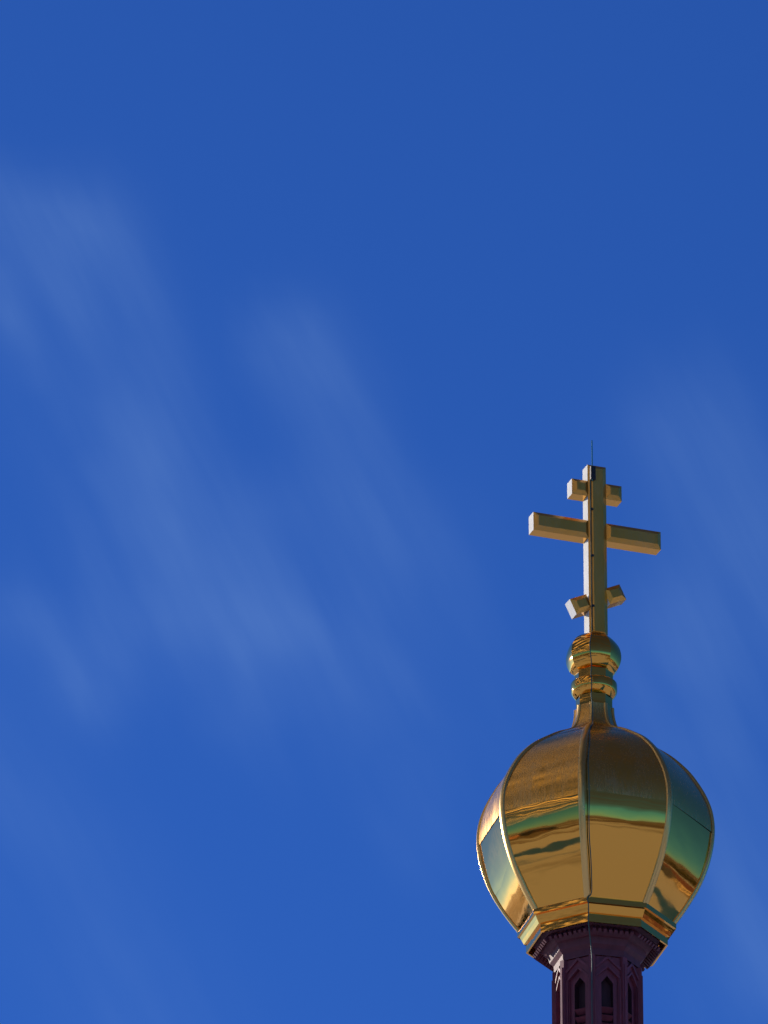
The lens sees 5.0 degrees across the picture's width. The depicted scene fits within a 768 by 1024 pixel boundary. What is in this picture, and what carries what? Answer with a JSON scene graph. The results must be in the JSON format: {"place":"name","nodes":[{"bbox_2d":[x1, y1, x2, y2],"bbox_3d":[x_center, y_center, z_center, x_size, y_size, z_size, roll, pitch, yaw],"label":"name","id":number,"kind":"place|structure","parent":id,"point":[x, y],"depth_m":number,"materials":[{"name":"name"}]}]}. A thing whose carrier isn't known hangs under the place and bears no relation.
{"place":"outdoors","nodes":[
{"label":"outdoors","id":0,"kind":"place"},
{"bbox_2d":[0,0,767,1023],"label":"sky","id":1,"kind":"structure","parent":0,"point":[309,309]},
{"bbox_2d":[477,440,714,1023],"bbox_3d":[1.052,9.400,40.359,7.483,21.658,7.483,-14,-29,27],"label":"church","id":2,"kind":"structure","parent":0,"point":[595,834],"depth_m":43.75,"materials":[{"name":"gold metal"}]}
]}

